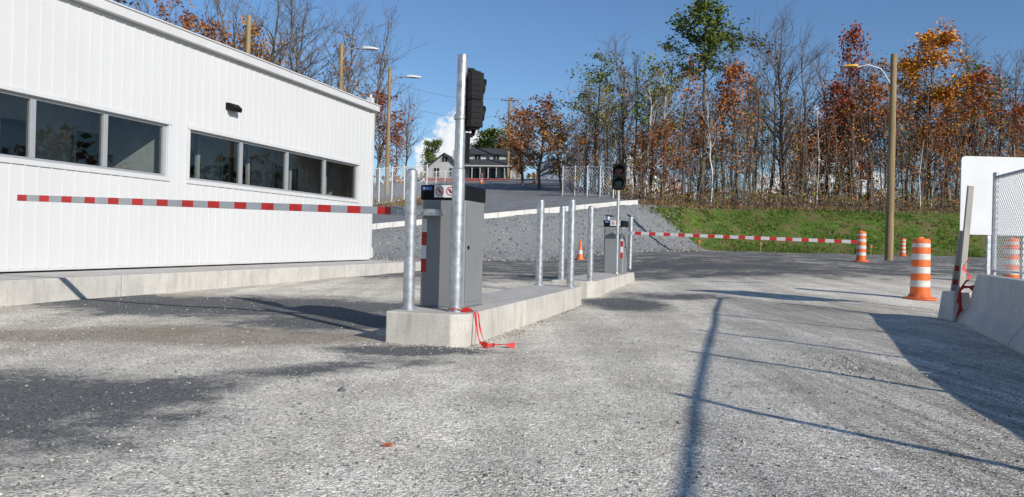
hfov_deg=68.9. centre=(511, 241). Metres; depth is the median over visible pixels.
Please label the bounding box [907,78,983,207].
tree
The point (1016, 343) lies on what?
jersey barrier
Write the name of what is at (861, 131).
tree
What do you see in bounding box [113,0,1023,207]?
sky
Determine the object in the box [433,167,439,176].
window
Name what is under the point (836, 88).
tree
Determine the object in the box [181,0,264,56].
tree
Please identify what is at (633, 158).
tree
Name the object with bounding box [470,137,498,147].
tree
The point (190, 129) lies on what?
window
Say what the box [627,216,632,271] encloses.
bollard
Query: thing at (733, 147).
tree
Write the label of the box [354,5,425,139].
tree
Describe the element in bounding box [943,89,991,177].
tree
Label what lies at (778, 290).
ground
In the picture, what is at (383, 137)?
tree
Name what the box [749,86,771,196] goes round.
tree
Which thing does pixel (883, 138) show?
tree
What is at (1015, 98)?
tree
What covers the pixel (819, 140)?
tree
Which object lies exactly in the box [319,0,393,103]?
tree
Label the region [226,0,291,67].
tree
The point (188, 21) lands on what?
tree
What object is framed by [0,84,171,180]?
window
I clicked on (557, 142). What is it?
tree
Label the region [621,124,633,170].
tree
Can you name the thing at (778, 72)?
tree
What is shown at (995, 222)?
chain link fence
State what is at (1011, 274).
traffic drum
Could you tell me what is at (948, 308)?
barricade post
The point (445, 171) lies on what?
chain link fence
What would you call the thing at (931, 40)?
tree
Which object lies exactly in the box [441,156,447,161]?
window
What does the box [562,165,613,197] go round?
chain link fence
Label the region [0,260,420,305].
walkway slab
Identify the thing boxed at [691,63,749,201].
tree
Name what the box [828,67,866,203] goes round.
tree
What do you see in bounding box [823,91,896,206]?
tree
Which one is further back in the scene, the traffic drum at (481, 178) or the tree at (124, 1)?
the traffic drum at (481, 178)
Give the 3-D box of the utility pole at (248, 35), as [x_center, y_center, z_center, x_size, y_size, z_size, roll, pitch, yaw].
[-16.006,-7.407,45.000,0.391,12.392,0.391,1,0,0]
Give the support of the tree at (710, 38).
on the ground at (778, 290)
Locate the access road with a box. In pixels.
[372,179,624,223]
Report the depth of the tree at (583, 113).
71.47 m
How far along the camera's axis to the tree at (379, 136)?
77.86 m
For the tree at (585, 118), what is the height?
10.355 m
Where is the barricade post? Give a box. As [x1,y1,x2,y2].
[938,186,973,320]
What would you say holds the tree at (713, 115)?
on the ground at (778, 290)
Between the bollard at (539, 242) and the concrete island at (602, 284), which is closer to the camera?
the bollard at (539, 242)
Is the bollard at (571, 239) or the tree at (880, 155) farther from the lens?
the tree at (880, 155)
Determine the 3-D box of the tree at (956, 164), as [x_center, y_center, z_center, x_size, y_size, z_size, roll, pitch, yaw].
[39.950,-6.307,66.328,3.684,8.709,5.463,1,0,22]
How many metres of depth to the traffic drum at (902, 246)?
40.38 m
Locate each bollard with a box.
[400,168,417,309]
[533,199,544,284]
[557,206,565,279]
[565,199,575,286]
[585,206,594,280]
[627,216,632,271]
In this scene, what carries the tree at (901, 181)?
on the ground at (778, 290)
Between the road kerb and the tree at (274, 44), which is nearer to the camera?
the road kerb
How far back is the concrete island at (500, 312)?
7.55 m
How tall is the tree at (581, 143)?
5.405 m
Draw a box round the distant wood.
[373,171,953,207]
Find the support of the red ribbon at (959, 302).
attached to the jersey barrier at (994, 310)
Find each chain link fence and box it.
[373,165,427,203]
[427,170,451,184]
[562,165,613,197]
[990,169,1023,274]
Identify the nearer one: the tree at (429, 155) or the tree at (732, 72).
the tree at (732, 72)
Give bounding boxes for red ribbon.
[448,308,515,347]
[464,307,494,346]
[955,285,973,320]
[960,259,971,287]
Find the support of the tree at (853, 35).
on the ground at (778, 290)
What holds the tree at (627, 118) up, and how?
on the ground at (778, 290)
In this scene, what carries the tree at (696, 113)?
on the ground at (778, 290)
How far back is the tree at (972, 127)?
59.66 m
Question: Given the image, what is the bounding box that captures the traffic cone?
[574,241,585,259]
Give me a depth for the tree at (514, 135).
73.84 m
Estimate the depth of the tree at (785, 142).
55.35 m
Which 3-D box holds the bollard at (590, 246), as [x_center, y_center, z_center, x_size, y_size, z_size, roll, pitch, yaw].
[1.449,0.038,13.771,0.170,1.387,0.170,1,0,-45]
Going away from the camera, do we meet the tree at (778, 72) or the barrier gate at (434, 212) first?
the barrier gate at (434, 212)
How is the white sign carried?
on the ground at (778, 290)
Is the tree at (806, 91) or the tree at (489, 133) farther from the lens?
the tree at (489, 133)
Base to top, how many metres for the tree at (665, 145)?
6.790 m
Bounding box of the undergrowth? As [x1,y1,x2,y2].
[554,79,1023,209]
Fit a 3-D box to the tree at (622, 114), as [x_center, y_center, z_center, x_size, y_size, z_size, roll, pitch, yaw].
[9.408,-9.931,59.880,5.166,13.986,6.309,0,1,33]
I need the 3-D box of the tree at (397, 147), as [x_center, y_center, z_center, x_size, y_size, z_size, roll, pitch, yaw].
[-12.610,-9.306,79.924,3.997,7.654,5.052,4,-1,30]
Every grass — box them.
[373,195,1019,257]
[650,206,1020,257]
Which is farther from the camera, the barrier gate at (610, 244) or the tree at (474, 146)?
the tree at (474, 146)
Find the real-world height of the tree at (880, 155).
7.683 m
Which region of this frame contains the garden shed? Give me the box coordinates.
[535,158,570,181]
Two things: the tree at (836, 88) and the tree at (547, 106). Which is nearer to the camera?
the tree at (836, 88)
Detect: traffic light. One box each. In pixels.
[447,54,486,311]
[612,163,624,273]
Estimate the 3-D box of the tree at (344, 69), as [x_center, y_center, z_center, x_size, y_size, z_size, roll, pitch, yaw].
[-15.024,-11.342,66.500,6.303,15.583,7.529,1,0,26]
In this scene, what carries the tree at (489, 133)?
on the ground at (778, 290)
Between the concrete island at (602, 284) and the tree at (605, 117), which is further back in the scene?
the tree at (605, 117)
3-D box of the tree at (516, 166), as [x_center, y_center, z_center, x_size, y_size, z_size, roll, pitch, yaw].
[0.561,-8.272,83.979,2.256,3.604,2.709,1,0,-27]
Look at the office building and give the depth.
14.34 m
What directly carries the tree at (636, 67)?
on the ground at (778, 290)
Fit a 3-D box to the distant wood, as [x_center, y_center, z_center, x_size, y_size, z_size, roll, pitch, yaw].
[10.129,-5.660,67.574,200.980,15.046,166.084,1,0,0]
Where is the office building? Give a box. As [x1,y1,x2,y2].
[0,0,380,271]
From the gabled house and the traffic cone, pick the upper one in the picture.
the gabled house
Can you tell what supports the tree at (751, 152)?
on the ground at (778, 290)
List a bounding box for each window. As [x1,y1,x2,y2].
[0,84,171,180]
[186,125,360,202]
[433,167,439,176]
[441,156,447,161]
[469,168,479,177]
[484,169,495,177]
[492,154,499,159]
[500,168,510,178]
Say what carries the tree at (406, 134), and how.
on the ground at (778, 290)
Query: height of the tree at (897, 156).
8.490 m
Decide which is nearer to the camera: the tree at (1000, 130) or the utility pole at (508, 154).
the tree at (1000, 130)
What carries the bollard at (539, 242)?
on the concrete island at (500, 312)
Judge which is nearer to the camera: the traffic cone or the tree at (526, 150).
the traffic cone
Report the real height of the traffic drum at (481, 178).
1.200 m
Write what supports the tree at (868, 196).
on the ground at (778, 290)
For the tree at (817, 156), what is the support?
on the ground at (778, 290)
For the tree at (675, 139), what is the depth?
80.01 m
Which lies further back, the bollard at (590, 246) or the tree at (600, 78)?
the tree at (600, 78)
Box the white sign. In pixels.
[959,156,1023,278]
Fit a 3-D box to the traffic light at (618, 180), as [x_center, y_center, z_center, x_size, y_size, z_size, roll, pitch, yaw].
[2.430,-0.515,17.093,0.294,2.541,0.284,1,0,0]
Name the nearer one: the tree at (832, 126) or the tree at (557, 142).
the tree at (557, 142)
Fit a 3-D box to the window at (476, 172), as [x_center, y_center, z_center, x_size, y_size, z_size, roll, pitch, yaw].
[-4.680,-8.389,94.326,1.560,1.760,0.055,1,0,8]
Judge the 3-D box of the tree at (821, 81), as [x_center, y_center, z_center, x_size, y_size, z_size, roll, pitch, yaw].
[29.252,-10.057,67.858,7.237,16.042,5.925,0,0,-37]
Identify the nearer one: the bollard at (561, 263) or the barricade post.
the barricade post
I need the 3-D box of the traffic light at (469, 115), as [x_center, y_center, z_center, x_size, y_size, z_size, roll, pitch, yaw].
[-0.440,-0.561,7.274,0.328,2.490,0.269,1,0,-32]
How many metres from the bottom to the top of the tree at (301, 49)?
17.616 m
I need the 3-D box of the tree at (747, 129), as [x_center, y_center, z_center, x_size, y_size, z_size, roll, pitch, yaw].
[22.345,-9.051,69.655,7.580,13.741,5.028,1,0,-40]
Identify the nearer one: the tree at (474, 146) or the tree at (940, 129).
the tree at (940, 129)
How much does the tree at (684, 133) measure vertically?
11.933 m
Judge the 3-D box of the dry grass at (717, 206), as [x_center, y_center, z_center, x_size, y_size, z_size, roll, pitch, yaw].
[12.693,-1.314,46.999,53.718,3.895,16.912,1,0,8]
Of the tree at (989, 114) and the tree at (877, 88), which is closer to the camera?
the tree at (877, 88)
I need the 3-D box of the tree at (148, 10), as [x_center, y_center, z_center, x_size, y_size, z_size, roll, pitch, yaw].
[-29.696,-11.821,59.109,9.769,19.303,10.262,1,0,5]
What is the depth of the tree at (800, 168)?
57.43 m
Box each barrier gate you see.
[17,185,485,308]
[603,220,857,272]
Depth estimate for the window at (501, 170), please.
93.81 m
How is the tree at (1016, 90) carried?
on the ground at (778, 290)
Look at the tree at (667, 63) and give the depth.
58.26 m
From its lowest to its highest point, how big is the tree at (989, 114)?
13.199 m
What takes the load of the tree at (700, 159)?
on the ground at (778, 290)
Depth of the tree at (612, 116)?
77.64 m
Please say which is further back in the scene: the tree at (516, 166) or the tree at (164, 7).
the tree at (516, 166)
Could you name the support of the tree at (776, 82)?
on the ground at (778, 290)
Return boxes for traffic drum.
[479,173,483,183]
[532,172,535,182]
[853,231,868,261]
[898,238,905,255]
[903,237,936,300]
[1003,237,1019,277]
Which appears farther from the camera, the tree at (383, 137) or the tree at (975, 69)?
the tree at (383, 137)
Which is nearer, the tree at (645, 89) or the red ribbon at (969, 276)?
the red ribbon at (969, 276)
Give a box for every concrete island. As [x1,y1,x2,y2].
[386,284,581,346]
[552,271,634,297]
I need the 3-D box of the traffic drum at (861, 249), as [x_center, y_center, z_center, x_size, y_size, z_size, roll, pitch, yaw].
[13.337,0.189,28.500,0.580,1.200,0.580,1,0,-21]
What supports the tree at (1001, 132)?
on the ground at (778, 290)
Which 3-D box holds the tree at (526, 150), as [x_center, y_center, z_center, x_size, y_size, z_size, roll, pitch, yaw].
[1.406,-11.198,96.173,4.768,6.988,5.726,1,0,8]
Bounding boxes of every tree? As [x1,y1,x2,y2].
[112,0,205,31]
[114,0,139,6]
[129,0,204,30]
[166,2,265,59]
[180,0,275,51]
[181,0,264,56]
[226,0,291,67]
[230,0,347,78]
[262,0,356,78]
[263,0,359,96]
[306,27,364,95]
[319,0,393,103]
[345,52,414,157]
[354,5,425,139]
[355,87,415,190]
[375,121,416,186]
[390,84,431,188]
[419,138,446,177]
[470,124,542,168]
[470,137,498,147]
[494,89,574,188]
[495,104,551,185]
[505,154,528,181]
[512,130,540,178]
[532,106,588,189]
[552,128,604,187]
[553,47,631,190]
[562,82,610,156]
[574,80,639,171]
[576,70,604,189]
[585,84,630,180]
[593,66,646,162]
[595,30,663,189]
[602,70,658,167]
[610,49,657,199]
[616,62,690,201]
[618,93,661,195]
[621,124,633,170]
[624,112,704,198]
[625,131,667,192]
[626,39,713,191]
[635,81,674,200]
[642,49,739,200]
[648,64,688,198]
[659,0,765,198]
[667,104,686,187]
[667,104,725,200]
[670,90,740,188]
[672,105,730,199]
[690,86,735,205]
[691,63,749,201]
[694,58,765,201]
[699,46,752,198]
[708,28,810,199]
[714,91,751,206]
[720,75,770,196]
[732,1,837,204]
[738,86,765,196]
[738,89,785,186]
[749,19,829,204]
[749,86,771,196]
[756,92,804,198]
[762,114,838,202]
[763,114,807,185]
[774,28,861,197]
[777,118,843,197]
[799,43,873,203]
[805,80,884,197]
[810,79,864,201]
[811,101,845,194]
[815,20,886,206]
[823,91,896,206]
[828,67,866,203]
[833,81,921,204]
[842,71,881,200]
[849,58,933,203]
[850,56,911,204]
[862,96,931,182]
[864,43,960,205]
[869,17,1020,200]
[871,116,887,206]
[876,71,968,201]
[882,116,918,204]
[896,109,963,199]
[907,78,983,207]
[930,58,1021,155]
[932,70,969,206]
[933,65,1023,164]
[939,124,967,197]
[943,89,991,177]
[945,31,1023,155]
[946,46,1001,193]
[957,70,1022,154]
[979,101,1023,156]
[981,40,1023,156]
[983,84,1022,156]
[986,47,1023,149]
[986,48,1023,156]
[994,117,1022,156]
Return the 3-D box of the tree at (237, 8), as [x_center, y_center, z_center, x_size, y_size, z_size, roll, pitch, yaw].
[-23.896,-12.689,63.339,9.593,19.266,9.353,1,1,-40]
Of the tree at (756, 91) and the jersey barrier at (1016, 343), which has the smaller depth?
the jersey barrier at (1016, 343)
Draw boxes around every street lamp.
[339,43,378,90]
[384,67,420,193]
[843,53,896,259]
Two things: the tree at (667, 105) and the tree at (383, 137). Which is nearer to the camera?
the tree at (667, 105)
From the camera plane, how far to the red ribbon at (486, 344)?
7.03 m
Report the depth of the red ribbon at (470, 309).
7.17 m
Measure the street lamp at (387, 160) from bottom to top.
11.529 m
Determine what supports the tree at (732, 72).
on the ground at (778, 290)
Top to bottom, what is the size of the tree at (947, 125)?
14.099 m
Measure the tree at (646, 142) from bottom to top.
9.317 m
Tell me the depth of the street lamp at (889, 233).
30.89 m
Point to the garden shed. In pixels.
(547, 177)
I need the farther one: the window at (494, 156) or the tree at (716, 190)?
the window at (494, 156)
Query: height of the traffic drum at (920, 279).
1.200 m
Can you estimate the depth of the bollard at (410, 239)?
7.29 m
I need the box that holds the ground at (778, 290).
[0,182,1023,496]
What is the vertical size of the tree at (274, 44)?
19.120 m
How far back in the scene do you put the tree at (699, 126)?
58.16 m
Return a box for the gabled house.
[424,148,520,181]
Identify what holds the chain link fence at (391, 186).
on the ground at (778, 290)
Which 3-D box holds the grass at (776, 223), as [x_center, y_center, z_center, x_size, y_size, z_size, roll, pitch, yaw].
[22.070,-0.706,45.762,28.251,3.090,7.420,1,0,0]
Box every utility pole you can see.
[246,15,250,54]
[501,97,517,178]
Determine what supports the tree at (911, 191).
on the ground at (778, 290)
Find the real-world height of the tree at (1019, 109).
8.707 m
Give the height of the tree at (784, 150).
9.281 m
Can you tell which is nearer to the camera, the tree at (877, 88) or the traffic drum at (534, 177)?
the tree at (877, 88)
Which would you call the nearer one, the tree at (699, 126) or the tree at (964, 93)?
the tree at (699, 126)
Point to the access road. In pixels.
(507, 195)
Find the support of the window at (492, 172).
in the gabled house
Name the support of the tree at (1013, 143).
on the ground at (778, 290)
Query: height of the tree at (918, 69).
14.368 m
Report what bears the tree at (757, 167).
on the ground at (778, 290)
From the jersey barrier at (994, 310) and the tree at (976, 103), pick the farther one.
the tree at (976, 103)
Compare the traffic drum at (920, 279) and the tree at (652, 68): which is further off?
the tree at (652, 68)
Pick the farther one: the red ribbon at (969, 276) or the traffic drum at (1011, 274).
the traffic drum at (1011, 274)
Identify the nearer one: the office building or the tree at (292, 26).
the office building
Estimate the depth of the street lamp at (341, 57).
49.89 m
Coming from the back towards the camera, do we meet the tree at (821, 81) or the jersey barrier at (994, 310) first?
the tree at (821, 81)
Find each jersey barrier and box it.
[958,274,1023,346]
[1009,327,1023,354]
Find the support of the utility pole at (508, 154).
on the ground at (778, 290)
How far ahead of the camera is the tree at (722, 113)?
60.18 m
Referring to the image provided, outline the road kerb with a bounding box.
[372,200,637,228]
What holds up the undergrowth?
on the ground at (778, 290)

